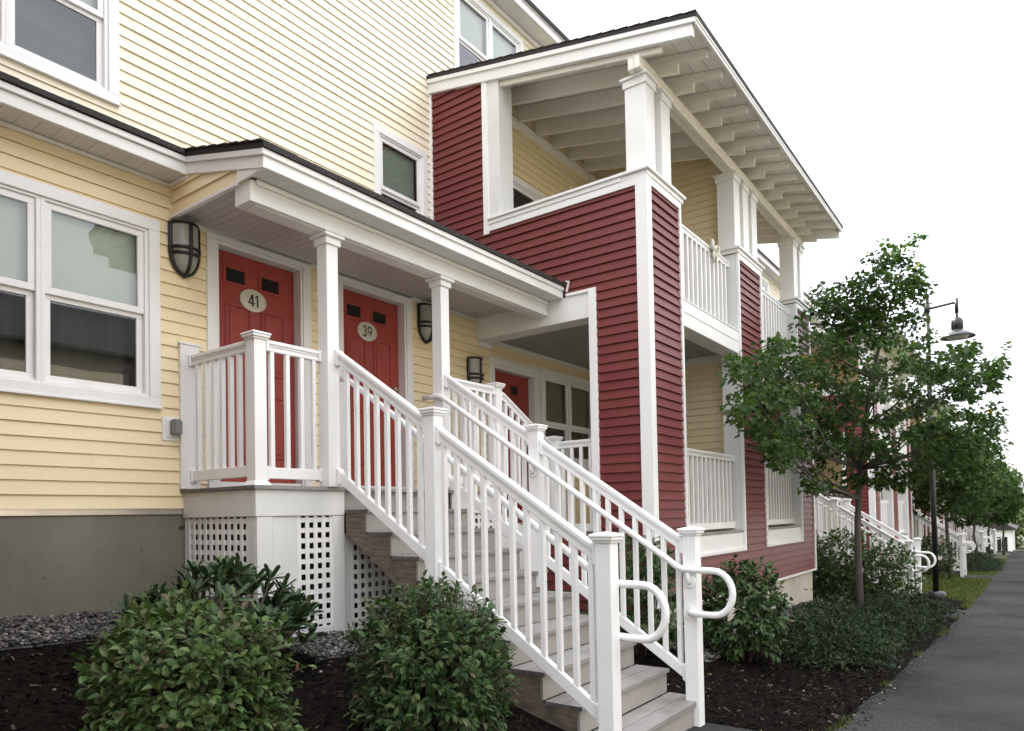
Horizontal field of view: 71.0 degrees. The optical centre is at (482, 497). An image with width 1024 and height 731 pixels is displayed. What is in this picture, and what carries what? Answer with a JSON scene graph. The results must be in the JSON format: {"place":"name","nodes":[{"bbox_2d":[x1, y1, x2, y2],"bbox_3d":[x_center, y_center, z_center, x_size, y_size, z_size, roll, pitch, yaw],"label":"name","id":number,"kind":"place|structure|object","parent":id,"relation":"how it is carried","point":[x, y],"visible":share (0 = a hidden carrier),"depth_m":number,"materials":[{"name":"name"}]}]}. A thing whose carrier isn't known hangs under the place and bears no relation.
{"place":"outdoors","nodes":[
{"label":"outdoors","id":0,"kind":"place"},
{"bbox_2d":[531,0,1023,492],"label":"sky","id":1,"kind":"structure","parent":0,"point":[906,117],"materials":[{"name":"white"}]},
{"bbox_2d":[627,535,1023,607],"bbox_3d":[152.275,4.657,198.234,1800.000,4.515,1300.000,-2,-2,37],"label":"ground","id":2,"kind":"structure","parent":0,"point":[1002,556],"depth_m":43.89,"materials":[{"name":"soil"}]},
{"bbox_2d":[0,0,594,617],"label":"terraced house","id":3,"kind":"structure","parent":2,"relation":"on","point":[112,320],"depth_m":6.08,"materials":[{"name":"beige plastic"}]},
{"bbox_2d":[0,0,121,107],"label":"window","id":4,"kind":"structure","parent":3,"relation":"in","point":[53,39],"depth_m":6.03,"materials":[{"name":"white plastic"}]},
{"bbox_2d":[0,169,163,408],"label":"window","id":5,"kind":"structure","parent":3,"relation":"in","point":[79,281],"depth_m":5.31,"materials":[{"name":"white plastic"}]},
{"bbox_2d":[161,416,181,441],"bbox_3d":[-2.475,-0.552,5.719,0.100,0.195,0.139,-2,-2,37],"label":"outlet box","id":6,"kind":"object","parent":3,"relation":"attached to","point":[171,428],"visible":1,"depth_m":5.71,"materials":[{"name":"white paint"}]},
{"bbox_2d":[168,220,200,278],"bbox_3d":[-2.401,-2.013,5.836,0.142,0.444,0.282,-2,-2,37],"label":"wall lamp","id":7,"kind":"object","parent":3,"relation":"attached to","point":[184,249],"visible":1,"depth_m":5.79,"materials":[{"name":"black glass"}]},
{"bbox_2d":[219,250,295,483],"bbox_3d":[-2.067,-1.148,6.519,0.061,2.025,0.853,-2,-2,37],"label":"door","id":8,"kind":"structure","parent":3,"relation":"in","point":[255,295],"depth_m":6.56,"materials":[{"name":"red paint"}]},
{"bbox_2d":[168,138,569,636],"bbox_3d":[-1.034,-0.711,7.140,2.088,4.505,4.085,-2,-2,37],"label":"entry porch","id":9,"kind":"object","parent":3,"relation":"attached to","point":[268,194],"visible":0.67,"depth_m":5.79,"materials":[{"name":"wood"}]},
{"bbox_2d":[189,329,321,485],"bbox_3d":[-1.844,-0.655,5.778,0.944,1.157,0.658,-2,-2,37],"label":"landing railing","id":10,"kind":"object","parent":9,"relation":"on","point":[255,346],"visible":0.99,"depth_m":5.53,"materials":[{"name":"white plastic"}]},
{"bbox_2d":[334,349,669,730],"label":"stair railing","id":11,"kind":"object","parent":9,"relation":"attached to","point":[600,703],"visible":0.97,"depth_m":4.82,"materials":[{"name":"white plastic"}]},
{"bbox_2d":[451,377,592,535],"bbox_3d":[0.429,-0.395,7.548,0.616,1.665,1.912,-2,-2,42],"label":"landing railing","id":12,"kind":"object","parent":9,"relation":"on","point":[497,397],"visible":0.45,"depth_m":7.73,"materials":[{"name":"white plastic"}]},
{"bbox_2d":[343,289,398,486],"bbox_3d":[-1.210,-1.135,7.636,0.061,2.022,0.878,-2,-2,37],"label":"door","id":13,"kind":"structure","parent":3,"relation":"in","point":[370,324],"depth_m":7.65,"materials":[{"name":"red paint"}]},
{"bbox_2d":[371,122,427,216],"bbox_3d":[-1.095,-3.749,9.058,0.261,1.534,0.981,-2,-2,37],"label":"window","id":14,"kind":"structure","parent":3,"relation":"in","point":[393,175],"depth_m":9.08,"materials":[{"name":"white plastic"}]},
{"bbox_2d":[417,303,431,343],"bbox_3d":[-0.607,-1.977,8.172,0.142,0.444,0.282,-2,-2,37],"label":"wall lamp","id":15,"kind":"object","parent":3,"relation":"attached to","point":[424,316],"visible":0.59,"depth_m":8.11,"materials":[{"name":"beige glass"}]},
{"bbox_2d":[467,356,483,391],"bbox_3d":[-0.063,-1.510,8.859,0.142,0.444,0.282,-2,-2,37],"label":"wall lamp","id":16,"kind":"object","parent":3,"relation":"attached to","point":[475,374],"visible":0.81,"depth_m":8.79,"materials":[{"name":"beige glass"}]},
{"bbox_2d":[452,0,523,67],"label":"window","id":17,"kind":"structure","parent":3,"relation":"in","point":[472,43],"depth_m":10.51,"materials":[{"name":"white plastic"}]},
{"bbox_2d":[495,371,528,522],"bbox_3d":[0.368,-0.652,9.670,0.061,2.030,0.915,-2,-2,37],"label":"door","id":18,"kind":"structure","parent":3,"relation":"in","point":[516,388],"depth_m":9.79,"materials":[{"name":"red paint"}]},
{"bbox_2d":[513,174,547,207],"bbox_3d":[0.761,-3.577,10.196,0.136,1.580,1.584,-2,-2,37],"label":"window","id":19,"kind":"structure","parent":3,"relation":"in","point":[519,185],"depth_m":9.99,"materials":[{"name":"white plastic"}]},
{"bbox_2d":[540,367,590,469],"bbox_3d":[1.229,-1.135,10.795,0.261,1.389,1.642,-2,-2,37],"label":"window","id":20,"kind":"structure","parent":3,"relation":"in","point":[562,397],"depth_m":10.72,"materials":[{"name":"white plastic"}]},
{"bbox_2d":[426,9,842,630],"bbox_3d":[2.904,-1.482,11.031,3.643,8.196,7.060,-2,-2,37],"label":"balcony porch","id":21,"kind":"object","parent":3,"relation":"attached to","point":[664,127],"visible":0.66,"depth_m":8.81,"materials":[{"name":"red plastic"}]},
{"bbox_2d":[681,224,729,324],"bbox_3d":[2.801,-2.815,9.215,0.080,1.001,2.036,-2,-2,37],"label":"porch railing","id":22,"kind":"object","parent":21,"relation":"attached to","point":[712,281],"visible":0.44,"depth_m":9.31,"materials":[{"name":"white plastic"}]},
{"bbox_2d":[710,238,719,262],"bbox_3d":[3.059,-3.259,9.487,0.088,0.337,0.282,-2,-2,37],"label":"ribbon bow","id":23,"kind":"object","parent":22,"relation":"attached to","point":[715,249],"visible":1,"depth_m":9.45,"materials":[{"name":"white fabric"}]},
{"bbox_2d":[687,448,735,529],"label":"porch railing","id":24,"kind":"object","parent":21,"relation":"on","point":[717,480],"visible":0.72,"depth_m":9.25,"materials":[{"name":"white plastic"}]},
{"bbox_2d":[762,288,788,357],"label":"porch railing","id":25,"kind":"object","parent":21,"relation":"attached to","point":[775,312],"visible":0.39,"depth_m":11.77,"materials":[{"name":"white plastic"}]},
{"bbox_2d":[766,462,793,524],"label":"porch railing","id":26,"kind":"object","parent":21,"relation":"on","point":[779,496],"visible":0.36,"depth_m":11.72,"materials":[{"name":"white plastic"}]},
{"bbox_2d":[0,591,965,730],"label":"mulch bed","id":27,"kind":"object","parent":2,"relation":"on","point":[21,719],"visible":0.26,"depth_m":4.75,"materials":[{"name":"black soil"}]},
{"bbox_2d":[70,580,316,730],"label":"burning bush","id":28,"kind":"object","parent":27,"relation":"on","point":[210,648],"visible":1,"depth_m":3.16,"materials":[{"name":"green plant"}]},
{"bbox_2d":[91,552,327,681],"bbox_3d":[-1.637,0.745,4.470,0.937,0.812,1.547,-2,-2,37],"label":"rhododendron","id":29,"kind":"object","parent":27,"relation":"on","point":[226,572],"visible":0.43,"depth_m":4.46,"materials":[{"name":"green plant"}]},
{"bbox_2d":[0,600,840,707],"bbox_3d":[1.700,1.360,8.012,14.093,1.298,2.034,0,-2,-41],"label":"gravel","id":30,"kind":"structure","parent":27,"relation":"on","point":[73,626],"depth_m":4.91,"materials":[{"name":"grey gravel"}]},
{"bbox_2d":[342,569,521,730],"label":"burning bush","id":31,"kind":"object","parent":27,"relation":"on","point":[471,695],"visible":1,"depth_m":3.88,"materials":[{"name":"green plant"}]},
{"bbox_2d":[586,531,684,656],"bbox_3d":[1.482,0.912,6.845,1.053,1.261,1.099,-2,-2,37],"label":"leafy shrub","id":32,"kind":"object","parent":27,"relation":"on","point":[672,630],"visible":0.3,"depth_m":6.60,"materials":[{"name":"green plant"}]},
{"bbox_2d":[702,554,795,662],"bbox_3d":[2.729,1.185,7.524,1.114,1.186,0.970,-2,-2,37],"label":"leafy shrub","id":33,"kind":"object","parent":27,"relation":"on","point":[716,632],"visible":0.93,"depth_m":7.33,"materials":[{"name":"green plant"}]},
{"bbox_2d":[634,654,920,730],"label":"fallen leaves","id":34,"kind":"object","parent":27,"relation":"on","point":[804,690],"visible":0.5,"depth_m":6.64,"materials":[{"name":"brown plant"}]},
{"bbox_2d":[752,587,910,675],"bbox_3d":[4.013,1.546,8.419,1.783,1.004,2.432,-2,-2,37],"label":"juniper bush","id":35,"kind":"object","parent":27,"relation":"on","point":[810,637],"visible":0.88,"depth_m":8.05,"materials":[{"name":"green plant"}]},
{"bbox_2d":[789,585,917,657],"bbox_3d":[4.869,1.679,9.712,1.821,1.003,2.608,-2,-2,37],"label":"juniper bush","id":36,"kind":"object","parent":27,"relation":"on","point":[884,633],"visible":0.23,"depth_m":9.51,"materials":[{"name":"green plant"}]},
{"bbox_2d":[715,232,1014,611],"bbox_3d":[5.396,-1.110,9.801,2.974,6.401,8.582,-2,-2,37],"label":"maple tree","id":37,"kind":"object","parent":27,"relation":"on","point":[780,442],"visible":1,"depth_m":10.92,"materials":[{"name":"green plant"}]},
{"bbox_2d":[812,526,928,605],"bbox_3d":[7.528,1.395,14.408,2.433,1.673,1.991,-2,-2,37],"label":"viburnum shrub","id":38,"kind":"object","parent":27,"relation":"on","point":[845,577],"visible":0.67,"depth_m":14.01,"materials":[{"name":"green plant"}]},
{"bbox_2d":[828,585,936,644],"bbox_3d":[5.886,1.748,10.842,1.791,0.922,2.824,-2,-2,37],"label":"juniper bush","id":39,"kind":"object","parent":27,"relation":"on","point":[903,622],"visible":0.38,"depth_m":10.66,"materials":[{"name":"green plant"}]},
{"bbox_2d":[839,586,956,633],"bbox_3d":[6.916,1.951,12.192,1.852,0.852,2.572,-2,-2,37],"label":"juniper bush","id":40,"kind":"object","parent":27,"relation":"on","point":[923,614],"visible":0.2,"depth_m":11.93,"materials":[{"name":"green plant"}]},
{"bbox_2d":[881,587,969,621],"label":"juniper bush","id":41,"kind":"object","parent":27,"relation":"on","point":[935,606],"visible":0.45,"depth_m":13.41,"materials":[{"name":"green plant"}]},
{"bbox_2d":[344,491,695,730],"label":"staircase","id":42,"kind":"structure","parent":2,"relation":"on","point":[381,549],"depth_m":5.47,"materials":[{"name":"grey wood"}]},
{"bbox_2d":[422,374,735,726],"bbox_3d":[0.667,0.315,6.077,2.965,3.082,0.194,-2,-2,37],"label":"stair railing","id":43,"kind":"object","parent":42,"relation":"attached to","point":[685,542],"visible":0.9,"depth_m":5.76,"materials":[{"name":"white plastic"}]},
{"bbox_2d":[416,247,816,458],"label":"terraced house","id":44,"kind":"structure","parent":2,"relation":"on","point":[770,276],"depth_m":21.38,"materials":[{"name":"wood"}]},
{"bbox_2d":[761,276,768,292],"bbox_3d":[8.127,-5.778,21.069,0.136,1.530,1.749,-2,-2,37],"label":"window","id":45,"kind":"structure","parent":44,"relation":"in","point":[764,281],"depth_m":21.60,"materials":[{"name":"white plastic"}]},
{"bbox_2d":[810,323,924,578],"bbox_3d":[10.940,-0.818,21.471,3.643,8.196,7.060,-2,-2,37],"label":"balcony porch","id":46,"kind":"object","parent":44,"relation":"attached to","point":[871,501],"visible":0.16,"depth_m":20.43,"materials":[{"name":"red"}]},
{"bbox_2d":[878,402,884,435],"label":"porch railing","id":47,"kind":"object","parent":46,"relation":"attached to","point":[881,408],"visible":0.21,"depth_m":20.01,"materials":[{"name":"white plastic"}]},
{"bbox_2d":[881,500,887,532],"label":"porch railing","id":48,"kind":"object","parent":46,"relation":"on","point":[884,503],"visible":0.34,"depth_m":19.94,"materials":[{"name":"white wood"}]},
{"bbox_2d":[896,422,901,444],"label":"porch railing","id":49,"kind":"object","parent":46,"relation":"attached to","point":[898,433],"visible":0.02,"depth_m":22.56,"materials":[{"name":"white wood"}]},
{"bbox_2d":[899,501,903,532],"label":"porch railing","id":50,"kind":"object","parent":46,"relation":"on","point":[901,503],"visible":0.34,"depth_m":22.49,"materials":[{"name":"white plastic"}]},
{"bbox_2d":[810,310,824,322],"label":"terraced house","id":51,"kind":"structure","parent":2,"relation":"on","point":[815,320],"depth_m":25.73,"materials":[{"name":"wood"}]},
{"bbox_2d":[894,397,960,558],"bbox_3d":[18.971,-0.405,31.918,3.643,8.196,7.060,-2,-2,37],"label":"balcony porch","id":52,"kind":"object","parent":51,"relation":"attached to","point":[914,423],"visible":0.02,"depth_m":30.07,"materials":[{"name":"grey wood"}]},
{"bbox_2d":[816,537,914,606],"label":"staircase","id":53,"kind":"structure","parent":2,"relation":"on","point":[820,550],"depth_m":15.81,"materials":[{"name":"grey wood"}]},
{"bbox_2d":[815,490,935,599],"bbox_3d":[8.702,0.979,16.518,2.965,3.082,0.194,-2,-2,37],"label":"stair railing","id":54,"kind":"object","parent":53,"relation":"attached to","point":[916,543],"visible":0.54,"depth_m":16.30,"materials":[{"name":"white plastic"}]},
{"bbox_2d":[913,532,957,576],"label":"evergreen shrub","id":55,"kind":"object","parent":2,"relation":"on","point":[945,565],"visible":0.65,"depth_m":23.03,"materials":[{"name":"green plant"}]},
{"bbox_2d":[914,548,965,575],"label":"staircase","id":56,"kind":"structure","parent":2,"relation":"on","point":[955,571],"depth_m":25.70,"materials":[{"name":"grey wood"}]},
{"bbox_2d":[912,508,975,574],"bbox_3d":[16.733,1.392,26.965,2.965,3.082,0.194,-2,-2,37],"label":"stair railing","id":57,"kind":"object","parent":56,"relation":"attached to","point":[953,532],"visible":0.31,"depth_m":26.42,"materials":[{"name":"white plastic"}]},
{"bbox_2d":[924,298,975,599],"bbox_3d":[11.476,-1.217,17.679,1.295,7.700,0.750,-2,-2,37],"label":"street lamp","id":58,"kind":"object","parent":2,"relation":"on","point":[958,331],"visible":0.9,"depth_m":17.78,"materials":[{"name":"black metal"}]},
{"bbox_2d":[951,539,973,554],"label":"staircase","id":59,"kind":"structure","parent":2,"relation":"on","point":[958,546],"depth_m":36.45,"materials":[{"name":"grey wood"}]},
{"bbox_2d":[950,521,991,553],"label":"stair railing","id":60,"kind":"object","parent":59,"relation":"attached to","point":[970,535],"visible":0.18,"depth_m":36.98,"materials":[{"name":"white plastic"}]},
{"bbox_2d":[955,545,1006,567],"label":"juniper bush","id":61,"kind":"object","parent":2,"relation":"on","point":[988,556],"visible":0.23,"depth_m":31.22,"materials":[{"name":"green plant"}]},
{"bbox_2d":[956,549,1006,571],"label":"juniper bush","id":62,"kind":"object","parent":2,"relation":"on","point":[977,563],"visible":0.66,"depth_m":28.39,"materials":[{"name":"green plant"}]},
{"bbox_2d":[972,537,993,552],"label":"staircase","id":63,"kind":"structure","parent":2,"relation":"on","point":[992,550],"depth_m":46.46,"materials":[{"name":"grey"}]},
{"bbox_2d":[971,525,1001,552],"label":"stair railing","id":64,"kind":"object","parent":63,"relation":"attached to","point":[990,534],"visible":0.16,"depth_m":47.27,"materials":[{"name":"white wood"}]},
{"bbox_2d":[970,465,1023,554],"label":"maple tree","id":65,"kind":"object","parent":2,"relation":"on","point":[999,518],"visible":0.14,"depth_m":42.14,"materials":[{"name":"green plant"}]},
{"bbox_2d":[1002,467,1023,554],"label":"maple tree","id":66,"kind":"object","parent":2,"relation":"on","point":[1021,493],"visible":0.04,"depth_m":43.60,"materials":[{"name":"green plant"}]},
{"bbox_2d":[1012,491,1023,548],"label":"broadleaf tree","id":67,"kind":"object","parent":2,"relation":"on","point":[1020,529],"visible":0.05,"depth_m":78.59,"materials":[{"name":"green plant"}]},
{"bbox_2d":[686,550,1023,730],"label":"path","id":68,"kind":"structure","parent":0,"point":[968,675],"depth_m":7.39,"materials":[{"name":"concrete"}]},
{"bbox_2d":[825,551,1007,730],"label":"grass","id":69,"kind":"structure","parent":0,"point":[967,590],"depth_m":20.81,"materials":[{"name":"green plant"}]},
{"bbox_2d":[922,592,968,608],"bbox_3d":[10.674,2.327,17.531,2.060,0.424,2.950,-2,-2,37],"label":"mulch ring","id":70,"kind":"object","parent":69,"relation":"on","point":[949,600],"visible":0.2,"depth_m":17.03,"materials":[{"name":"brown soil"}]},
{"bbox_2d":[910,408,1022,578],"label":"maple tree","id":71,"kind":"object","parent":69,"relation":"on","point":[947,492],"visible":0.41,"depth_m":23.26,"materials":[{"name":"green plant"}]},
{"bbox_2d":[949,455,1020,552],"bbox_3d":[23.462,0.307,34.418,3.941,5.604,4.280,-2,-2,37],"label":"maple tree","id":72,"kind":"object","parent":69,"relation":"on","point":[974,521],"visible":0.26,"depth_m":33.67,"materials":[{"name":"green plant"}]},
{"bbox_2d":[982,519,1018,550],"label":"white house","id":73,"kind":"structure","parent":0,"point":[1009,538],"depth_m":64.00,"materials":[{"name":"paint"}]},
{"bbox_2d":[997,537,1001,550],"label":"window","id":74,"kind":"structure","parent":73,"relation":"in","point":[998,541],"depth_m":64.06,"materials":[{"name":"black glass"}]},
{"bbox_2d":[1004,537,1007,550],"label":"window","id":75,"kind":"structure","parent":73,"relation":"in","point":[1005,538],"depth_m":63.78,"materials":[{"name":"black glass"}]},
{"bbox_3d":[7.002,-0.048,17.580,2.088,4.505,4.085,-2,-2,37],"label":"entry porch","id":76,"kind":"object","parent":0,"visible":0},
{"bbox_2d":[816,498,842,537],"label":"landing railing","id":77,"kind":"object","parent":76,"relation":"on","point":[820,534],"visible":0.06,"depth_m":18.70,"materials":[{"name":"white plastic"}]},
{"bbox_2d":[815,494,929,596],"bbox_3d":[7.896,0.967,15.468,2.965,3.082,0.194,-2,-2,37],"label":"stair railing","id":78,"kind":"object","parent":76,"relation":"attached to","point":[835,506],"visible":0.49,"depth_m":15.45,"materials":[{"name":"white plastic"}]},
{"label":"terraced house","id":79,"kind":"object","parent":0,"visible":0},
{"bbox_2d":[951,518,969,550],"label":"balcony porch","id":80,"kind":"object","parent":79,"relation":"attached to","point":[963,532],"visible":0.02,"depth_m":41.23,"materials":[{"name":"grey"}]},
{"bbox_3d":[15.032,0.366,28.027,2.088,4.505,4.085,-2,-2,37],"label":"entry porch","id":81,"kind":"object","parent":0,"visible":0},
{"bbox_2d":[913,509,972,576],"bbox_3d":[15.927,1.381,25.915,2.965,3.082,0.194,-2,-2,37],"label":"stair railing","id":82,"kind":"object","parent":81,"relation":"attached to","point":[959,537],"visible":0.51,"depth_m":25.44,"materials":[{"name":"white wood"}]},
{"bbox_3d":[23.063,0.749,38.475,2.088,4.505,4.085,-2,-2,37],"label":"entry porch","id":83,"kind":"object","parent":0,"visible":0},
{"bbox_2d":[951,521,990,553],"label":"stair railing","id":84,"kind":"object","parent":83,"relation":"attached to","point":[982,537],"visible":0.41,"depth_m":35.78,"materials":[{"name":"white wood"}]},
{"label":"entry porch","id":85,"kind":"object","parent":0,"visible":0},
{"bbox_2d":[972,524,1000,553],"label":"stair railing","id":86,"kind":"object","parent":85,"relation":"attached to","point":[993,541],"visible":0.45,"depth_m":46.12,"materials":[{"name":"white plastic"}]}
]}

